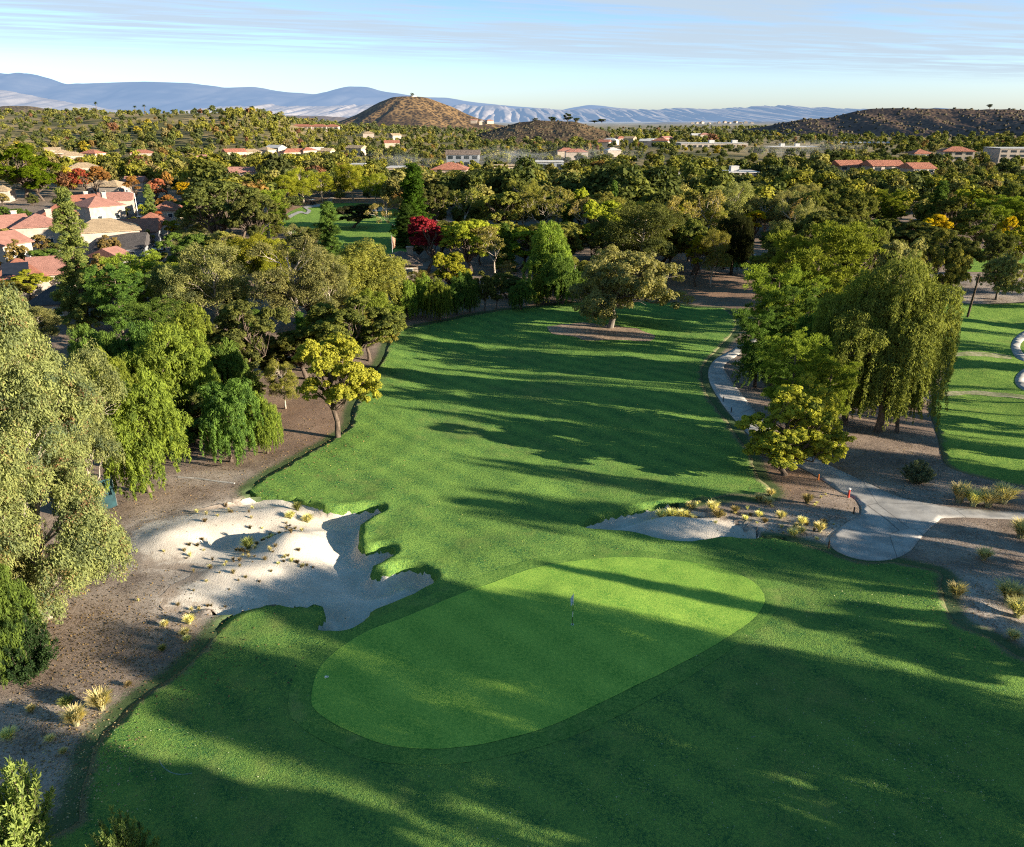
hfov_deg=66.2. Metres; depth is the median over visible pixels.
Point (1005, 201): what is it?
tree
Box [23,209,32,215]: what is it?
round tree
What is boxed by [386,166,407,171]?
store building
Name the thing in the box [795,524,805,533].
grass tuft
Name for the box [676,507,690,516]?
grass tuft
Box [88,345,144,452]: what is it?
pepper tree
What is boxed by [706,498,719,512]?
grass tuft
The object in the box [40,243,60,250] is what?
round tree
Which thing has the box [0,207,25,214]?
round tree
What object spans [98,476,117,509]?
fence screen
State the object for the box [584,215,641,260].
gum tree
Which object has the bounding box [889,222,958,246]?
broadleaf tree
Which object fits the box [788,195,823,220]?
bare tree
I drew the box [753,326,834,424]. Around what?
pine tree
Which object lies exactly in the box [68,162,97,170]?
house
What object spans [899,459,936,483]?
leafy shrub
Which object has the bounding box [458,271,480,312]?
pepper tree
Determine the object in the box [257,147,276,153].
house
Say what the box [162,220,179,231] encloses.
round tree
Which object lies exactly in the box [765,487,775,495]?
grass tuft
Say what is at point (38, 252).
round tree
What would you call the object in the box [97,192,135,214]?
house
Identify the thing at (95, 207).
house
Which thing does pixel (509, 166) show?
store building
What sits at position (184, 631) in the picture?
grass tuft
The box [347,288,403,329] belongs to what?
pepper tree
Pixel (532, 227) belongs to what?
gum tree
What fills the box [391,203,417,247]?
cypress tree
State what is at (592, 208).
round tree
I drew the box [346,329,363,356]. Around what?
broadleaf tree
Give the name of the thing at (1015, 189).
broadleaf tree
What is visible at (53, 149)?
house
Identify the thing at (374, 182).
gum tree
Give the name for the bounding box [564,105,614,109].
mountain range
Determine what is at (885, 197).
tree
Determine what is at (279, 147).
house
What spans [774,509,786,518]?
grass tuft
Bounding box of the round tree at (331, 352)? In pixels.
[291,332,382,437]
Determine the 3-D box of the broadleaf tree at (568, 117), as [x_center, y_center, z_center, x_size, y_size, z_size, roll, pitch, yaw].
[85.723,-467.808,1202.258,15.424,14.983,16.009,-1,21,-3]
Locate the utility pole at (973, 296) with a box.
[966,275,983,316]
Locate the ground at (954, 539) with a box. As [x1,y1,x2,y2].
[0,113,1023,839]
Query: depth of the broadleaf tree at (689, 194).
191.96 m
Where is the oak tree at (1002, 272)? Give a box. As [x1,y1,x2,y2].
[970,253,1023,299]
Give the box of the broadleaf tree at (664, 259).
[641,231,684,266]
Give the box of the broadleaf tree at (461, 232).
[438,219,501,274]
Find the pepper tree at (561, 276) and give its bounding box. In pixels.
[539,252,587,304]
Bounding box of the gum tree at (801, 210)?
[768,198,818,260]
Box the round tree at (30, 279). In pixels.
[1,269,53,300]
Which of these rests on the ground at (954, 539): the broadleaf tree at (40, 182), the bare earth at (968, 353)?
the broadleaf tree at (40, 182)
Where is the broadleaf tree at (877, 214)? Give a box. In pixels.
[864,207,883,220]
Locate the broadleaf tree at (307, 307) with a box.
[286,280,315,311]
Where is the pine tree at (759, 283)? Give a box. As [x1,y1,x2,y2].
[740,262,832,344]
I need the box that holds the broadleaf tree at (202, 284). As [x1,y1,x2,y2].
[182,272,216,291]
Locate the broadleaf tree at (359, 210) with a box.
[335,204,378,227]
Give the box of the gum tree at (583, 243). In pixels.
[566,221,587,257]
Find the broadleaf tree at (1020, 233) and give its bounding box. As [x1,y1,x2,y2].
[1005,226,1023,268]
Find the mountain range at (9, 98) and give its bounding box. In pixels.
[0,90,116,112]
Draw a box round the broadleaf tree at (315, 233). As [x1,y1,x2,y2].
[291,228,338,247]
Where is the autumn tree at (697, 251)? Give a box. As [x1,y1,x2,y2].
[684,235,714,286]
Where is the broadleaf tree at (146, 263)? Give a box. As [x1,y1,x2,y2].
[99,248,178,316]
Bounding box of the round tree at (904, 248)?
[860,236,928,293]
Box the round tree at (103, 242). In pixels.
[97,234,121,249]
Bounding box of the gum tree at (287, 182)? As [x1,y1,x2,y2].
[272,173,300,196]
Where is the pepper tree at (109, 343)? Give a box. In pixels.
[66,322,123,367]
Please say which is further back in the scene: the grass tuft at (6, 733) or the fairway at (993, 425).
the fairway at (993, 425)
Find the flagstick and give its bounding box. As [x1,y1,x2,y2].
[570,594,573,624]
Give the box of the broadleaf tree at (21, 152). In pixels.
[0,143,61,197]
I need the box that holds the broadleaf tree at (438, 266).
[435,264,453,285]
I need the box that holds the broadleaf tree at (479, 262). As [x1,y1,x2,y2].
[470,221,494,264]
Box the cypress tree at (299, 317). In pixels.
[293,311,305,329]
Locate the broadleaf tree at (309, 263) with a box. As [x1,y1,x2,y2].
[293,255,312,274]
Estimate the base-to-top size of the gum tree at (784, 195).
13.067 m
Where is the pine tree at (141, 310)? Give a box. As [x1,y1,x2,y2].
[119,295,184,343]
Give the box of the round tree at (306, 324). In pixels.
[297,309,338,329]
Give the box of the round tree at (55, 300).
[52,292,78,323]
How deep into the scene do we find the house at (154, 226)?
199.74 m
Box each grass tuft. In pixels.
[0,723,20,741]
[23,703,36,712]
[42,732,55,741]
[55,702,89,726]
[56,693,75,706]
[57,746,67,754]
[82,685,113,711]
[124,680,131,686]
[157,644,167,650]
[159,619,169,626]
[179,627,190,635]
[181,612,195,623]
[183,633,190,641]
[239,535,256,548]
[284,510,295,518]
[290,501,301,510]
[300,512,313,522]
[654,508,668,517]
[663,507,677,515]
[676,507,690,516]
[686,500,696,508]
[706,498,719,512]
[711,508,725,517]
[729,505,740,512]
[754,493,763,501]
[754,510,764,516]
[763,496,774,504]
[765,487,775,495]
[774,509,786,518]
[787,526,800,537]
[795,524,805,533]
[797,515,808,525]
[801,492,815,503]
[813,520,827,531]
[946,580,968,598]
[948,480,974,503]
[965,485,988,506]
[975,545,996,560]
[977,485,1005,507]
[987,481,1022,504]
[994,576,1023,603]
[1004,594,1023,618]
[1005,627,1023,640]
[1008,515,1023,538]
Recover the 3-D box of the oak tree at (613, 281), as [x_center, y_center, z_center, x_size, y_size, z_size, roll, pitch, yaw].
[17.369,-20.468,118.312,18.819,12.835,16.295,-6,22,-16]
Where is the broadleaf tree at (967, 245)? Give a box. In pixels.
[929,234,986,265]
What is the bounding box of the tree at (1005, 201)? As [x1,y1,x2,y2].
[972,194,1023,231]
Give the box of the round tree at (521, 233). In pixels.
[499,226,534,268]
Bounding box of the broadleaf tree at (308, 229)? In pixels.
[295,226,320,241]
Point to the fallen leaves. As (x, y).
(266, 659)
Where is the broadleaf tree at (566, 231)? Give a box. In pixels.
[528,221,571,248]
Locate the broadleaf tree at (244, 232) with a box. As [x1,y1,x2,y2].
[229,199,258,237]
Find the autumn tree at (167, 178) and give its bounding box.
[160,171,172,194]
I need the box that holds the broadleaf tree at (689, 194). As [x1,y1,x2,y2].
[663,189,701,217]
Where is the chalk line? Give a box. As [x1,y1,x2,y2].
[159,760,191,774]
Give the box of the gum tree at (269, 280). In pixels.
[246,233,339,321]
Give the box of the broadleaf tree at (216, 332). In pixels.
[185,324,242,358]
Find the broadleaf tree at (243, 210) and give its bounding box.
[226,193,281,236]
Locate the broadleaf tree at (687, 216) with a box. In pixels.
[682,213,706,260]
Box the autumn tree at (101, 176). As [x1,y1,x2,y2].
[86,166,111,192]
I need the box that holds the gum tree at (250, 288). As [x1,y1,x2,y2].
[209,278,258,305]
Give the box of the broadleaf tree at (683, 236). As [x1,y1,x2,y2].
[670,217,719,274]
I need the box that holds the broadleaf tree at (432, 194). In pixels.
[418,183,450,220]
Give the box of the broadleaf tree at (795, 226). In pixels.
[780,215,805,236]
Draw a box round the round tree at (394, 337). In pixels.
[345,310,399,360]
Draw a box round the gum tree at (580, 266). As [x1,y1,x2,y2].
[576,260,589,282]
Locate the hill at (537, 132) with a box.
[478,120,618,143]
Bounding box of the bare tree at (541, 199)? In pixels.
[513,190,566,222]
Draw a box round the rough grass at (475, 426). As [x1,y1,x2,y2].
[43,302,1023,846]
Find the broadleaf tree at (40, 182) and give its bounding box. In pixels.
[18,168,56,200]
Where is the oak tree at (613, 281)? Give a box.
[566,244,694,327]
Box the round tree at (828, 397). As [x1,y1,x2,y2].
[771,373,840,428]
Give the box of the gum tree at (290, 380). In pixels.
[263,359,299,408]
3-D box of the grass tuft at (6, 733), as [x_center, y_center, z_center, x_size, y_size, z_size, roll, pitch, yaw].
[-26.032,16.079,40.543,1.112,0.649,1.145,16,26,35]
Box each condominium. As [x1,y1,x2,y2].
[293,124,311,128]
[311,124,326,130]
[326,124,339,128]
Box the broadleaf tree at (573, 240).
[534,224,581,253]
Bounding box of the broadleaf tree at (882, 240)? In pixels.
[817,231,887,289]
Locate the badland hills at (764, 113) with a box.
[179,104,947,121]
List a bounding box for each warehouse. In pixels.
[676,140,747,147]
[766,143,818,146]
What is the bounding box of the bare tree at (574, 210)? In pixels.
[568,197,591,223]
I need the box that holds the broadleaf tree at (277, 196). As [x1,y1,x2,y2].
[255,189,291,229]
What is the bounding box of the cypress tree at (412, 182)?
[388,163,435,235]
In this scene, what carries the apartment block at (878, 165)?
on the ground at (954, 539)
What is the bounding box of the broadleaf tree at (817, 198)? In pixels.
[794,192,833,219]
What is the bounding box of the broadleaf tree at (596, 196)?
[581,191,618,221]
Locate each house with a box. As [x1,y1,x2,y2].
[0,184,16,202]
[0,210,27,229]
[0,230,34,262]
[0,258,48,296]
[10,208,61,245]
[25,255,77,287]
[28,284,76,321]
[36,204,79,222]
[43,147,60,151]
[53,149,69,156]
[60,152,84,158]
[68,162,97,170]
[70,191,98,202]
[74,192,126,221]
[75,218,141,258]
[80,149,105,156]
[87,180,108,194]
[87,246,135,264]
[94,232,152,260]
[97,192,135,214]
[99,180,131,191]
[118,218,162,244]
[123,176,147,190]
[130,149,152,155]
[140,212,170,235]
[156,200,181,220]
[221,148,246,154]
[227,166,255,175]
[246,149,261,154]
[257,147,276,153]
[266,145,286,153]
[278,149,299,156]
[287,148,302,153]
[301,147,316,153]
[317,148,335,153]
[345,145,366,154]
[362,131,373,137]
[384,140,399,147]
[389,133,401,139]
[485,120,493,123]
[556,148,571,157]
[564,149,587,159]
[597,139,610,147]
[604,147,620,156]
[606,138,618,144]
[624,136,635,142]
[639,139,653,146]
[651,138,669,146]
[659,136,672,139]
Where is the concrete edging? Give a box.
[178,476,234,483]
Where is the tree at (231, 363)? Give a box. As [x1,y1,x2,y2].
[208,336,260,397]
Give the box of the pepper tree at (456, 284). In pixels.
[446,271,468,314]
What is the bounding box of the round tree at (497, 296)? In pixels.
[486,276,508,308]
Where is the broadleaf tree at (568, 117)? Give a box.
[563,113,572,120]
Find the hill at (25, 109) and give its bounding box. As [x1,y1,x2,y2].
[0,106,44,113]
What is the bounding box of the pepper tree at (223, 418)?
[197,377,263,464]
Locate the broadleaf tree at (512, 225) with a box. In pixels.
[487,221,515,262]
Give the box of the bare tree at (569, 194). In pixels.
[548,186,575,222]
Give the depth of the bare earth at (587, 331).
117.46 m
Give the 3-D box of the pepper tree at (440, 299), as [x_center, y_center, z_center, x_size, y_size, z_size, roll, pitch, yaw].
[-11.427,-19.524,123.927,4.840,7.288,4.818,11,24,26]
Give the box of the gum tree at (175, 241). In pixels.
[172,231,191,244]
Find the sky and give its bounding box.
[0,0,1023,109]
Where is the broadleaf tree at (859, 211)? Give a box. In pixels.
[823,198,868,221]
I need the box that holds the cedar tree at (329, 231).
[311,201,343,262]
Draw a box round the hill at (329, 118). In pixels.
[285,115,346,121]
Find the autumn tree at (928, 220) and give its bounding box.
[921,218,934,233]
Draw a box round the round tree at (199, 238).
[155,232,208,268]
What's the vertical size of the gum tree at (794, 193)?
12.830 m
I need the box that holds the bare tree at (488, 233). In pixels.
[466,225,506,272]
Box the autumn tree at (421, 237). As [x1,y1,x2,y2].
[407,216,443,272]
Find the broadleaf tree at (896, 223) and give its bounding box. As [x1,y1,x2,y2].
[880,218,909,236]
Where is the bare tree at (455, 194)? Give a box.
[440,187,486,220]
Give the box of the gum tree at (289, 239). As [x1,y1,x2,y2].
[280,223,309,248]
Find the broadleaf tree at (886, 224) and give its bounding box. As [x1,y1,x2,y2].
[873,220,894,243]
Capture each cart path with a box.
[288,197,333,217]
[708,339,1023,560]
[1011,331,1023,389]
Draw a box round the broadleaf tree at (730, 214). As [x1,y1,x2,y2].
[694,209,733,226]
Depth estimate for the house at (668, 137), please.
890.60 m
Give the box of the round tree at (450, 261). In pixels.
[432,251,471,283]
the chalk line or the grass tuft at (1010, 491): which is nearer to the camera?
the chalk line
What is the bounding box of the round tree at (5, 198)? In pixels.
[0,193,9,205]
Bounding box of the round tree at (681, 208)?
[664,200,691,212]
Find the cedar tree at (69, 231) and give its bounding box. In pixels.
[49,186,115,329]
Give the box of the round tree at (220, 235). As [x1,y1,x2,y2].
[198,231,243,267]
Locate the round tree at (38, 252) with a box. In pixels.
[25,248,58,256]
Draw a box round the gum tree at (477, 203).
[473,194,512,223]
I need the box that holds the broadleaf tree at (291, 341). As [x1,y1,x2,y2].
[272,326,325,379]
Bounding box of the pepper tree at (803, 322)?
[786,303,836,362]
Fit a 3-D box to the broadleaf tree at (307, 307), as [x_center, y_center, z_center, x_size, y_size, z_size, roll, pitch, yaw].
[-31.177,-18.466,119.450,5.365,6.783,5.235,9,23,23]
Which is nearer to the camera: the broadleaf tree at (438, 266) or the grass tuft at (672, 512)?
the grass tuft at (672, 512)
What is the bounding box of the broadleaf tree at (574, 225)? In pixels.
[561,221,583,254]
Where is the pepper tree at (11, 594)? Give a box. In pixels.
[0,563,49,688]
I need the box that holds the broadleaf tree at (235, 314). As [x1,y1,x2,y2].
[204,299,290,371]
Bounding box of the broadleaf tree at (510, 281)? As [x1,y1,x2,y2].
[492,272,522,298]
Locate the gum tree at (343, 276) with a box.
[297,252,355,308]
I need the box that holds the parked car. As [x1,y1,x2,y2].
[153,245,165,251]
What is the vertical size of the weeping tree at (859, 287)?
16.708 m
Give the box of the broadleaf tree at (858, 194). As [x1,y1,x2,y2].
[848,190,878,219]
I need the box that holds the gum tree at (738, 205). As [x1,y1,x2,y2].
[707,180,755,217]
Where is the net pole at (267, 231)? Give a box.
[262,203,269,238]
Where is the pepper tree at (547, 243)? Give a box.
[521,220,572,281]
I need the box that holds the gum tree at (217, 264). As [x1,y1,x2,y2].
[168,241,253,327]
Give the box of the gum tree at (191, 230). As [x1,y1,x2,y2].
[175,227,207,243]
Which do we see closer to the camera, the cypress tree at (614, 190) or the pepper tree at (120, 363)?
the pepper tree at (120, 363)
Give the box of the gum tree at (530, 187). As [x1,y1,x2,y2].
[507,178,541,224]
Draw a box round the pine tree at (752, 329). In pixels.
[730,306,797,387]
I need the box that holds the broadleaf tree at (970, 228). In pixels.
[955,206,1004,240]
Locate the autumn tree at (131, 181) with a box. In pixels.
[122,175,141,200]
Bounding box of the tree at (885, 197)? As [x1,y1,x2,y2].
[875,188,919,220]
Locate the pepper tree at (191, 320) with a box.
[157,302,215,357]
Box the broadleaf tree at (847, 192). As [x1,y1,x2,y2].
[838,187,877,213]
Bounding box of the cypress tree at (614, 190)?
[611,180,617,196]
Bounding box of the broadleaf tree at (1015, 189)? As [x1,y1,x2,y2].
[1001,183,1023,214]
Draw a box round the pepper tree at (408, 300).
[393,279,422,319]
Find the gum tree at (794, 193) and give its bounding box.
[783,190,804,221]
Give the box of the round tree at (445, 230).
[435,221,458,252]
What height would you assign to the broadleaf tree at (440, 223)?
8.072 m
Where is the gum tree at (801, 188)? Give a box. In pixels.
[788,183,821,197]
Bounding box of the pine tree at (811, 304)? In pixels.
[759,280,825,348]
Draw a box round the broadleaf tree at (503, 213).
[481,191,523,222]
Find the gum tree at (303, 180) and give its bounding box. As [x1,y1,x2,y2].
[285,167,316,202]
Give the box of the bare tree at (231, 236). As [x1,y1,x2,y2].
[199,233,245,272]
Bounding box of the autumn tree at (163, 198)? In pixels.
[156,194,176,203]
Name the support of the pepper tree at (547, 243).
on the ground at (954, 539)
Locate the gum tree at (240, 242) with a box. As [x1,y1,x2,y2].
[227,232,265,294]
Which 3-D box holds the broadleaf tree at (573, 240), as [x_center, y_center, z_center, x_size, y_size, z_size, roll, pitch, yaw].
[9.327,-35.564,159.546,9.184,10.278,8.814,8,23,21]
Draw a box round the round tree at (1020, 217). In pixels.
[1006,201,1023,231]
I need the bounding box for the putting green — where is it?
[311,557,764,748]
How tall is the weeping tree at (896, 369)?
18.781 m
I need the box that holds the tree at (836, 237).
[765,220,886,331]
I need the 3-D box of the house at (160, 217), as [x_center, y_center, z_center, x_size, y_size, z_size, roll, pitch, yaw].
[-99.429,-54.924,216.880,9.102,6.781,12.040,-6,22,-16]
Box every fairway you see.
[283,203,406,255]
[929,301,1023,486]
[964,249,1023,271]
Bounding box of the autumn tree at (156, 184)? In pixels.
[146,178,166,199]
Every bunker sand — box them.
[126,498,433,630]
[373,206,392,210]
[585,504,759,540]
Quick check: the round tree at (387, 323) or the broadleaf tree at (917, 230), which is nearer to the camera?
the round tree at (387, 323)
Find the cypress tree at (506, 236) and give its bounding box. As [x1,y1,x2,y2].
[492,223,518,271]
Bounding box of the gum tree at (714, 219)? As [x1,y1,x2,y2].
[701,207,730,233]
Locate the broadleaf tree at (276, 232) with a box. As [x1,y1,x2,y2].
[263,224,282,237]
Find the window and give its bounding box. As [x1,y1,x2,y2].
[406,268,412,274]
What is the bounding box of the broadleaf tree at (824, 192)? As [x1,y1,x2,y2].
[795,188,842,204]
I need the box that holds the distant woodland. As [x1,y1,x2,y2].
[0,105,1023,223]
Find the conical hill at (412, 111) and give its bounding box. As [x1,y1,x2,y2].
[337,96,503,130]
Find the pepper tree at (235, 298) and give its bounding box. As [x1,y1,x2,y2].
[215,276,250,324]
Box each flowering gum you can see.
[0,278,137,631]
[0,426,41,610]
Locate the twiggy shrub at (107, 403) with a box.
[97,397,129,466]
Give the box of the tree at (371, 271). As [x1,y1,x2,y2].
[313,237,410,309]
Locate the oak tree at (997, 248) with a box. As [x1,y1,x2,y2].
[971,229,1022,262]
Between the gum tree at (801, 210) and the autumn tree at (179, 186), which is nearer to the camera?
the gum tree at (801, 210)
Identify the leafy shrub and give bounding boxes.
[0,609,59,685]
[0,755,55,846]
[85,805,161,846]
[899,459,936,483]
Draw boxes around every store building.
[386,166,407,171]
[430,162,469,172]
[494,164,514,168]
[530,160,563,169]
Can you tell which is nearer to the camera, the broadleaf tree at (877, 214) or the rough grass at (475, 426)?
the rough grass at (475, 426)
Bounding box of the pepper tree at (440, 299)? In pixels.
[422,276,453,319]
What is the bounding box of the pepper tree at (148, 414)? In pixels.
[98,367,193,500]
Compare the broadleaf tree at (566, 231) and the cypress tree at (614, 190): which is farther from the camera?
the cypress tree at (614, 190)
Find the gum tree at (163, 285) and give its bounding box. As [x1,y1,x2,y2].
[144,260,209,318]
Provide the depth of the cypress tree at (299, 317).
104.59 m
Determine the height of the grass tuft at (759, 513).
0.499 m
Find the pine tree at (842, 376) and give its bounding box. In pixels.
[800,354,862,417]
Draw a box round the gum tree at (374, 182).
[359,173,387,203]
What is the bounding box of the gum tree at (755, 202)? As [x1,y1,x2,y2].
[743,196,780,231]
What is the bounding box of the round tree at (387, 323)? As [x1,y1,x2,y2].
[303,294,406,350]
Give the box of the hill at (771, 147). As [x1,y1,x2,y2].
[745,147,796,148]
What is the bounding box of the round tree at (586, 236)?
[578,220,598,253]
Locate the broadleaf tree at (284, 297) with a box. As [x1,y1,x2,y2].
[274,286,289,304]
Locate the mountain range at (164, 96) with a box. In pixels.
[0,73,531,113]
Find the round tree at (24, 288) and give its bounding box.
[0,280,31,299]
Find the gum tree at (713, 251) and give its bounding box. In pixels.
[699,227,732,287]
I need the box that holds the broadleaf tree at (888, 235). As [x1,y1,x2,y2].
[871,224,907,244]
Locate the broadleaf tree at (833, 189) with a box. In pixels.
[802,185,843,206]
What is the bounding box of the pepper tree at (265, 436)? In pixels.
[241,390,283,453]
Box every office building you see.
[723,165,758,176]
[983,147,1023,166]
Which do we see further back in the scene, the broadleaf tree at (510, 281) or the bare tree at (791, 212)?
the bare tree at (791, 212)
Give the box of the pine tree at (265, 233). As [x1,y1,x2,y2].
[259,224,273,237]
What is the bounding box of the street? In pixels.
[126,202,144,218]
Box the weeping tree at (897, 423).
[872,281,945,432]
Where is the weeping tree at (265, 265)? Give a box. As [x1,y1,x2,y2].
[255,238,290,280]
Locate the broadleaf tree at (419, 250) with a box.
[405,238,433,254]
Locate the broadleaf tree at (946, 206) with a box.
[924,196,980,242]
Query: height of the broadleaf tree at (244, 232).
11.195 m
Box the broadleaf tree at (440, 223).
[415,220,452,252]
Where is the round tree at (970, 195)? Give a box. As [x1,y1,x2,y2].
[948,188,992,206]
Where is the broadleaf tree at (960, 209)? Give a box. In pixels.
[940,204,975,241]
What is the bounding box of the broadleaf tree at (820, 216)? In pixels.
[796,210,873,235]
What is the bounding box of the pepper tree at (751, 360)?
[729,337,800,387]
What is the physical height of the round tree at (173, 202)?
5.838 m
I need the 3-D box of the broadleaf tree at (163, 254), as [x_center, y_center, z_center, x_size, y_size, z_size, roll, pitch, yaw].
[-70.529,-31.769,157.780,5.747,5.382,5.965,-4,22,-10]
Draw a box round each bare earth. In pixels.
[547,322,654,340]
[945,391,1023,398]
[956,351,1011,358]
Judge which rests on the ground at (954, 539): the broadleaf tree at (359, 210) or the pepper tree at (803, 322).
the pepper tree at (803, 322)
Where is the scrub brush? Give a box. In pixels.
[477,107,1023,142]
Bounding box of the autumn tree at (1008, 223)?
[996,216,1019,253]
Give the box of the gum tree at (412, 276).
[406,269,436,284]
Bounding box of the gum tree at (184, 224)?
[173,215,210,234]
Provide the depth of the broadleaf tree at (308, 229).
186.48 m
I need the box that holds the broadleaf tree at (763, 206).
[732,193,766,213]
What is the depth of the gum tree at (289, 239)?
179.62 m
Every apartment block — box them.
[445,150,480,166]
[830,160,862,171]
[859,160,903,170]
[897,162,937,176]
[904,149,933,155]
[936,146,976,161]
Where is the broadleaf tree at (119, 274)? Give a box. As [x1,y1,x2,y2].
[80,262,150,345]
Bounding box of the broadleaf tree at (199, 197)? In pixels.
[174,180,270,233]
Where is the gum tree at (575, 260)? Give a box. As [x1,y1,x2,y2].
[573,256,583,283]
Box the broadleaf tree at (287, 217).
[273,200,289,220]
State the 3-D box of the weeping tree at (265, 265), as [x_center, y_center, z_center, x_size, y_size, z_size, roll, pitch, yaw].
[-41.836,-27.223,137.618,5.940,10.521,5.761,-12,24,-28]
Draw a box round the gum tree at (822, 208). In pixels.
[801,206,837,216]
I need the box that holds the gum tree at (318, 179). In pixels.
[309,172,335,201]
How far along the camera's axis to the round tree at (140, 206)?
238.86 m
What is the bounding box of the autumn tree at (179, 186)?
[171,182,189,199]
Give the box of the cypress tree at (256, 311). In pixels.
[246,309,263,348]
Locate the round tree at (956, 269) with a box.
[901,228,973,288]
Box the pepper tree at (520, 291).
[507,276,537,309]
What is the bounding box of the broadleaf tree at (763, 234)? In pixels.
[759,221,794,242]
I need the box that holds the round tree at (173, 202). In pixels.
[156,199,182,205]
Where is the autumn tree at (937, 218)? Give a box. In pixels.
[929,214,953,228]
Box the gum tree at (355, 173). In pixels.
[332,162,367,200]
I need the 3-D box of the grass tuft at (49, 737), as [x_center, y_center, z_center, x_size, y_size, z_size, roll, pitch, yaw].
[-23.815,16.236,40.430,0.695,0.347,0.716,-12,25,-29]
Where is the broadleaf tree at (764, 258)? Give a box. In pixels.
[749,222,812,287]
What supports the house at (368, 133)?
on the ground at (954, 539)
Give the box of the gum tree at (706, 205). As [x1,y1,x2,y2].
[697,202,712,218]
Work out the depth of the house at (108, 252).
163.01 m
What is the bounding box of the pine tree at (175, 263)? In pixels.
[138,260,192,299]
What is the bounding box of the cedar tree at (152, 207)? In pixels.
[141,184,156,216]
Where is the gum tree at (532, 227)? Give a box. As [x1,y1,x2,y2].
[524,223,541,250]
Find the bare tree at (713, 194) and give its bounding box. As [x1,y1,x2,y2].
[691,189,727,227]
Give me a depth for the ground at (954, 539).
65.98 m
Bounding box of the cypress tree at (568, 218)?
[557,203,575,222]
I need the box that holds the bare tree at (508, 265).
[496,260,515,273]
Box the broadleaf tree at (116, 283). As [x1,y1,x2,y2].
[105,273,143,323]
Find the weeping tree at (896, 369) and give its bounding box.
[826,250,966,432]
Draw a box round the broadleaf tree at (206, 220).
[195,211,227,230]
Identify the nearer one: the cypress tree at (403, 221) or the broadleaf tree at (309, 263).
the broadleaf tree at (309, 263)
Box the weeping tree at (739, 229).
[715,214,754,274]
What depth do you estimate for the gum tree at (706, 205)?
205.10 m
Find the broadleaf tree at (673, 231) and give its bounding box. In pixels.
[649,222,687,263]
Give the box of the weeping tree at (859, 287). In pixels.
[808,269,900,424]
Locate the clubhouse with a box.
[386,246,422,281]
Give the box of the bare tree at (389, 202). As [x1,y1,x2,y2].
[364,196,403,238]
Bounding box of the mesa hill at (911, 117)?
[743,108,1023,137]
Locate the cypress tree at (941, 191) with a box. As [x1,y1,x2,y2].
[925,180,951,214]
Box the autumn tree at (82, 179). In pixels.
[67,168,88,190]
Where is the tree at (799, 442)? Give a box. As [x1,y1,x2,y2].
[734,384,856,475]
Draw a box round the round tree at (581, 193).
[567,187,588,223]
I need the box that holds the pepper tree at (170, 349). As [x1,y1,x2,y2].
[115,322,212,417]
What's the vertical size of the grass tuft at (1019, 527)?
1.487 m
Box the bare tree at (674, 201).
[665,195,700,253]
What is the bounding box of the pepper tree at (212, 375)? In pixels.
[175,347,224,417]
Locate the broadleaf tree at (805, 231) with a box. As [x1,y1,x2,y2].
[783,221,820,263]
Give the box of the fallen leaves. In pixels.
[0,403,1023,846]
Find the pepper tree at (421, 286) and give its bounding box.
[409,272,432,315]
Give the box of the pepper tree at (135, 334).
[119,320,157,373]
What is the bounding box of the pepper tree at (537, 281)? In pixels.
[529,274,551,303]
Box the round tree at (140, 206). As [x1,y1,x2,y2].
[138,204,147,214]
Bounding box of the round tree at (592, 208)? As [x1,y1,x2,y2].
[582,199,623,243]
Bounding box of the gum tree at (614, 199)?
[599,196,626,208]
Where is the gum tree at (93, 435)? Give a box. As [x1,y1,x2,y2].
[27,337,130,482]
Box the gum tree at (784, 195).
[769,189,801,222]
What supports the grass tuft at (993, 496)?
on the ground at (954, 539)
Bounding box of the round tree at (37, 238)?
[30,234,51,249]
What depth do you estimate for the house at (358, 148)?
674.25 m
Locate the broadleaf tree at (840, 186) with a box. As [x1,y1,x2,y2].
[826,184,845,201]
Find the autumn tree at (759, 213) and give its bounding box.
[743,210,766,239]
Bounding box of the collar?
[288,550,780,764]
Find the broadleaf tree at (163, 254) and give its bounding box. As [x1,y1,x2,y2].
[152,252,167,263]
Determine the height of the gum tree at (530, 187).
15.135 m
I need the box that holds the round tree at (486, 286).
[474,271,496,311]
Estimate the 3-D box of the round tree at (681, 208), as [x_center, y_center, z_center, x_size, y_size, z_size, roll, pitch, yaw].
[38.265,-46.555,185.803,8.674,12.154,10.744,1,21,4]
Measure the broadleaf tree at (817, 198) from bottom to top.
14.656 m
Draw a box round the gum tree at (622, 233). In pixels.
[602,198,685,260]
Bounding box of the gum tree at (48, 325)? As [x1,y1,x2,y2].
[24,305,62,342]
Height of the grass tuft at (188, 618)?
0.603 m

